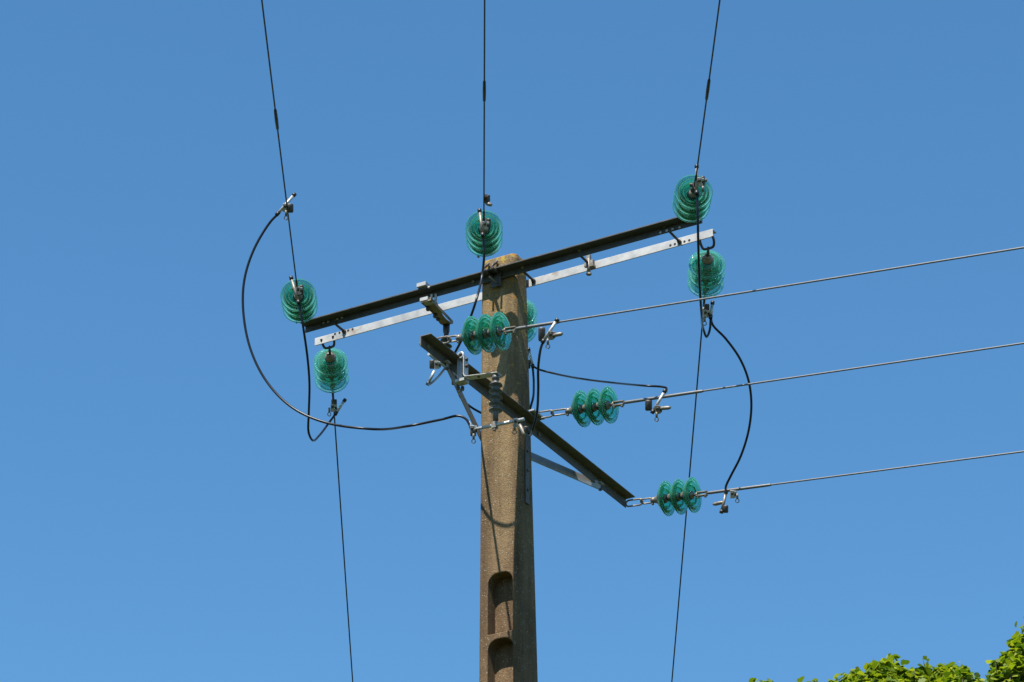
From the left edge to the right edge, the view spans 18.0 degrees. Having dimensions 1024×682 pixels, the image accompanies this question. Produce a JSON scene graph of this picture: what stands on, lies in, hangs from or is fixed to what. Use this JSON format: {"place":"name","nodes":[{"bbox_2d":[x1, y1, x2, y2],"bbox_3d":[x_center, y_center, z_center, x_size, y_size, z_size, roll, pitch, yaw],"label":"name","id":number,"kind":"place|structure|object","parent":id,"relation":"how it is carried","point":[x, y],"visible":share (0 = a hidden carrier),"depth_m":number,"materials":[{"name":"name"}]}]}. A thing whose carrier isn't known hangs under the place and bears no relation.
{"place":"outdoors","nodes":[
{"label":"outdoors","id":0,"kind":"place"},
{"bbox_2d":[0,0,1023,681],"label":"sky","id":1,"kind":"structure","parent":0,"point":[165,516],"materials":[{"name":"blue"}]},
{"label":"ground","id":2,"kind":"structure","parent":0,"visible":0},
{"bbox_2d":[479,253,537,681],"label":"concrete pole","id":3,"kind":"object","parent":2,"relation":"on","point":[508,645],"visible":0.86,"depth_m":22.02,"materials":[{"name":"concrete"}]},
{"bbox_2d":[304,217,715,345],"bbox_3d":[-0.090,-0.442,22.957,3.292,0.220,0.399,-15,-31,26],"label":"crossarm","id":4,"kind":"object","parent":3,"relation":"attached to","point":[494,276],"visible":0.97,"depth_m":22.85,"materials":[{"name":"metal"}]},
{"bbox_2d":[280,279,317,323],"bbox_3d":[-1.534,-0.258,23.377,0.259,0.258,0.630,0,-22,0],"label":"insulator string","id":5,"kind":"object","parent":4,"relation":"attached to","point":[308,304],"visible":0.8,"depth_m":23.23,"materials":[{"name":"teal glass"}]},
{"bbox_2d":[261,0,297,286],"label":"overhead wire","id":6,"kind":"object","parent":5,"relation":"attached to","point":[277,129],"visible":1,"depth_m":20.68,"materials":[{"name":"black metal"}]},
{"bbox_2d":[275,192,296,219],"bbox_3d":[-1.530,-0.911,21.835,0.139,0.207,0.073,8,-29,-14],"label":"tap clamp","id":7,"kind":"object","parent":6,"relation":"attached to","point":[289,209],"visible":1,"depth_m":21.81,"materials":[{"name":"metal"}]},
{"bbox_2d":[242,215,469,430],"bbox_3d":[-1.024,-0.087,21.485,1.538,1.690,0.398,5,-28,-9],"label":"jumper cable","id":8,"kind":"object","parent":7,"relation":"attached to","point":[279,396],"visible":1,"depth_m":21.38,"materials":[{"name":"black rubber"}]},
{"bbox_2d":[289,276,303,304],"bbox_3d":[-1.533,-0.361,23.026,0.110,0.229,0.070,14,-31,-25],"label":"tap clamp","id":9,"kind":"object","parent":6,"relation":"attached to","point":[299,290],"visible":1,"depth_m":23.02,"materials":[{"name":"metal"}]},
{"bbox_2d":[298,304,335,441],"bbox_3d":[-1.443,0.325,23.444,0.113,0.670,1.388,-3,-28,6],"label":"jumper cable","id":10,"kind":"object","parent":9,"relation":"hanging from","point":[309,384],"visible":0.97,"depth_m":23.15,"materials":[{"name":"black rubber"}]},
{"bbox_2d":[327,398,346,416],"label":"tap clamp","id":11,"kind":"object","parent":10,"relation":"attached to","point":[334,409],"visible":1,"depth_m":24.10,"materials":[{"name":"metal"}]},
{"bbox_2d":[313,335,348,392],"bbox_3d":[-1.342,0.176,23.917,0.258,0.259,0.611,0,-37,0],"label":"insulator string","id":12,"kind":"object","parent":4,"relation":"hanging from","point":[330,365],"visible":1,"depth_m":23.89,"materials":[{"name":"teal glass"}]},
{"bbox_2d":[332,393,352,681],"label":"overhead wire","id":13,"kind":"object","parent":12,"relation":"attached to","point":[343,542],"visible":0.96,"depth_m":25.83,"materials":[{"name":"grey metal"}]},
{"bbox_2d":[417,281,456,376],"bbox_3d":[-0.504,-0.067,23.235,0.129,0.473,0.688,-10,-30,18],"label":"metal bracket","id":14,"kind":"object","parent":4,"relation":"attached to","point":[430,304],"visible":0.66,"depth_m":23.21,"materials":[{"name":"metal"}]},
{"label":"tap clamp","id":15,"kind":"object","parent":14,"relation":"attached to","visible":0},
{"bbox_2d":[458,368,534,413],"bbox_3d":[-0.093,0.400,23.261,0.599,0.516,0.209,-10,-30,18],"label":"jumper cable","id":16,"kind":"object","parent":15,"relation":"attached to","point":[531,403],"visible":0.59,"depth_m":23.24,"materials":[{"name":"black rubber"}]},
{"bbox_2d":[465,210,502,257],"bbox_3d":[-0.195,-0.719,22.643,0.258,0.259,0.630,0,-22,0],"label":"insulator string","id":17,"kind":"object","parent":4,"relation":"attached to","point":[493,238],"visible":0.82,"depth_m":22.50,"materials":[{"name":"teal glass"}]},
{"bbox_2d":[483,0,485,220],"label":"overhead wire","id":18,"kind":"object","parent":17,"relation":"attached to","point":[484,90],"visible":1,"depth_m":20.94,"materials":[{"name":"black metal"}]},
{"bbox_2d":[477,208,490,237],"bbox_3d":[-0.193,-0.812,22.290,0.094,0.222,0.072,0,-28,0],"label":"tap clamp","id":19,"kind":"object","parent":18,"relation":"attached to","point":[485,225],"visible":1,"depth_m":22.28,"materials":[{"name":"metal"}]},
{"bbox_2d":[427,237,484,384],"bbox_3d":[-0.436,-0.132,22.510,0.147,0.840,1.216,10,-30,-19],"label":"jumper cable","id":20,"kind":"object","parent":19,"relation":"attached to","point":[471,314],"visible":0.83,"depth_m":22.20,"materials":[{"name":"black rubber"}]},
{"bbox_2d":[426,360,440,385],"bbox_3d":[-0.552,0.223,22.961,0.117,0.206,0.068,-21,-35,35],"label":"tap clamp","id":21,"kind":"object","parent":20,"relation":"attached to","point":[433,364],"visible":0.94,"depth_m":22.96,"materials":[{"name":"metal"}]},
{"bbox_2d":[483,194,491,206],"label":"tap clamp","id":22,"kind":"object","parent":18,"relation":"attached to","point":[486,201],"visible":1,"depth_m":22.04,"materials":[{"name":"metal"}]},
{"bbox_2d":[527,300,536,341],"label":"insulator string","id":23,"kind":"object","parent":4,"relation":"attached to","point":[531,314],"visible":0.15,"depth_m":23.19,"materials":[{"name":"teal glass"}]},
{"bbox_2d":[672,175,712,222],"bbox_3d":[1.219,-0.932,21.969,0.259,0.258,0.631,1,-22,-2],"label":"insulator string","id":24,"kind":"object","parent":4,"relation":"attached to","point":[684,203],"visible":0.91,"depth_m":21.82,"materials":[{"name":"teal glass"}]},
{"bbox_2d":[694,0,720,186],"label":"overhead wire","id":25,"kind":"object","parent":24,"relation":"attached to","point":[707,92],"visible":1,"depth_m":20.37,"materials":[{"name":"black metal"}]},
{"bbox_2d":[695,164,706,195],"bbox_3d":[1.262,-1.075,21.623,0.073,0.230,0.075,-21,-34,34],"label":"tap clamp","id":26,"kind":"object","parent":25,"relation":"attached to","point":[701,180],"visible":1,"depth_m":21.60,"materials":[{"name":"metal"}]},
{"bbox_2d":[696,195,711,337],"bbox_3d":[1.292,-0.443,22.088,0.065,0.511,1.428,-3,-28,6],"label":"jumper cable","id":27,"kind":"object","parent":26,"relation":"attached to","point":[699,274],"visible":0.99,"depth_m":21.71,"materials":[{"name":"black rubber"}]},
{"bbox_2d":[702,301,714,325],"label":"tap clamp","id":28,"kind":"object","parent":27,"relation":"attached to","point":[707,312],"visible":0.95,"depth_m":22.73,"materials":[{"name":"metal"}]},
{"bbox_2d":[712,320,752,493],"bbox_3d":[1.581,0.454,22.881,0.259,0.970,0.902,-4,-28,7],"label":"jumper cable","id":29,"kind":"object","parent":28,"relation":"hanging from","point":[751,401],"visible":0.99,"depth_m":22.76,"materials":[{"name":"black rubber"}]},
{"bbox_2d":[687,235,725,297],"bbox_3d":[1.359,-0.512,22.546,0.258,0.259,0.611,0,-37,0],"label":"insulator string","id":30,"kind":"object","parent":4,"relation":"hanging from","point":[712,267],"visible":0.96,"depth_m":22.51,"materials":[{"name":"teal glass"}]},
{"bbox_2d":[671,300,705,681],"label":"overhead wire","id":31,"kind":"object","parent":30,"relation":"hanging from","point":[686,511],"visible":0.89,"depth_m":25.03,"materials":[{"name":"grey metal"}]},
{"bbox_2d":[419,333,634,507],"bbox_3d":[0.012,0.608,22.446,0.432,0.168,2.894,-15,-31,26],"label":"side arm","id":32,"kind":"object","parent":3,"relation":"attached to","point":[593,475],"visible":0.94,"depth_m":22.52},
{"bbox_2d":[437,312,516,354],"bbox_3d":[-0.242,-0.038,21.289,0.622,0.258,0.258,-9,-29,29],"label":"insulator string","id":33,"kind":"object","parent":32,"relation":"attached to","point":[487,333],"visible":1,"depth_m":21.23,"materials":[{"name":"teal glass"}]},
{"bbox_2d":[514,246,1023,329],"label":"overhead wire","id":34,"kind":"object","parent":33,"relation":"attached to","point":[687,301],"visible":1,"depth_m":20.27,"materials":[{"name":"grey metal"}]},
{"bbox_2d":[538,318,562,348],"bbox_3d":[0.245,-0.046,20.976,0.185,0.202,0.071,-16,-32,28],"label":"tap clamp","id":35,"kind":"object","parent":34,"relation":"attached to","point":[549,335],"visible":1,"depth_m":20.97,"materials":[{"name":"metal"}]},
{"bbox_2d":[527,343,543,435],"bbox_3d":[0.149,0.339,21.102,0.044,0.504,0.563,5,-28,-8],"label":"jumper cable","id":36,"kind":"object","parent":35,"relation":"hanging from","point":[538,391],"visible":0.95,"depth_m":20.97,"materials":[{"name":"black rubber"}]},
{"bbox_2d":[455,351,524,430],"bbox_3d":[-0.160,0.318,21.359,0.549,0.638,0.104,-18,-33,30],"label":"post insulator","id":37,"kind":"object","parent":32,"relation":"hanging from","point":[495,397],"visible":1,"depth_m":21.33,"materials":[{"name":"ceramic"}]},
{"bbox_2d":[469,421,476,443],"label":"tap clamp","id":38,"kind":"object","parent":37,"relation":"attached to","point":[473,431],"visible":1,"depth_m":21.25,"materials":[{"name":"metal"}]},
{"bbox_2d":[512,418,528,435],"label":"tap clamp","id":39,"kind":"object","parent":37,"relation":"attached to","point":[524,430],"visible":1,"depth_m":21.09,"materials":[{"name":"metal"}]},
{"bbox_2d":[538,386,624,426],"bbox_3d":[0.446,0.473,22.259,0.737,0.258,0.258,-9,-29,29],"label":"insulator string","id":40,"kind":"object","parent":32,"relation":"attached to","point":[595,406],"visible":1,"depth_m":22.18,"materials":[{"name":"teal glass"}]},
{"bbox_2d":[622,342,1023,403],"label":"overhead wire","id":41,"kind":"object","parent":40,"relation":"attached to","point":[664,396],"visible":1,"depth_m":21.43,"materials":[{"name":"grey metal"}]},
{"bbox_2d":[645,389,670,421],"bbox_3d":[0.987,0.442,21.924,0.198,0.225,0.070,-17,-33,29],"label":"tap clamp","id":42,"kind":"object","parent":41,"relation":"attached to","point":[657,409],"visible":1,"depth_m":21.91,"materials":[{"name":"metal"}]},
{"bbox_2d":[625,477,707,515],"bbox_3d":[1.110,1.136,23.310,0.666,0.259,0.258,-9,-29,29],"label":"insulator string","id":43,"kind":"object","parent":32,"relation":"attached to","point":[680,496],"visible":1,"depth_m":23.25,"materials":[{"name":"teal glass"}]},
{"bbox_2d":[706,451,1023,493],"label":"overhead wire","id":44,"kind":"object","parent":43,"relation":"attached to","point":[740,488],"visible":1,"depth_m":22.61,"materials":[{"name":"grey metal"}]},
{"bbox_2d":[713,490,739,513],"bbox_3d":[1.532,1.146,23.040,0.213,0.178,0.068,-20,-34,33],"label":"tap clamp","id":45,"kind":"object","parent":44,"relation":"attached to","point":[724,507],"visible":1,"depth_m":23.02,"materials":[{"name":"metal"}]},
{"bbox_2d":[528,347,534,368],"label":"tap clamp","id":46,"kind":"object","parent":3,"relation":"attached to","point":[531,364],"visible":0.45,"depth_m":23.39,"materials":[{"name":"metal"}]},
{"bbox_2d":[535,366,667,389],"bbox_3d":[0.593,0.257,22.665,0.138,0.834,1.512,17,-32,-29],"label":"jumper cable","id":47,"kind":"object","parent":46,"relation":"attached to","point":[610,382],"visible":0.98,"depth_m":22.63,"materials":[{"name":"black rubber"}]},
{"bbox_2d":[749,653,984,681],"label":"oak tree","id":48,"kind":"object","parent":2,"relation":"on","point":[888,669],"visible":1,"depth_m":32.01,"materials":[{"name":"green plant"}]},
{"bbox_2d":[981,617,1023,681],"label":"oak tree","id":49,"kind":"object","parent":2,"relation":"on","point":[1007,666],"visible":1,"depth_m":29.74,"materials":[{"name":"green plant"}]}
]}

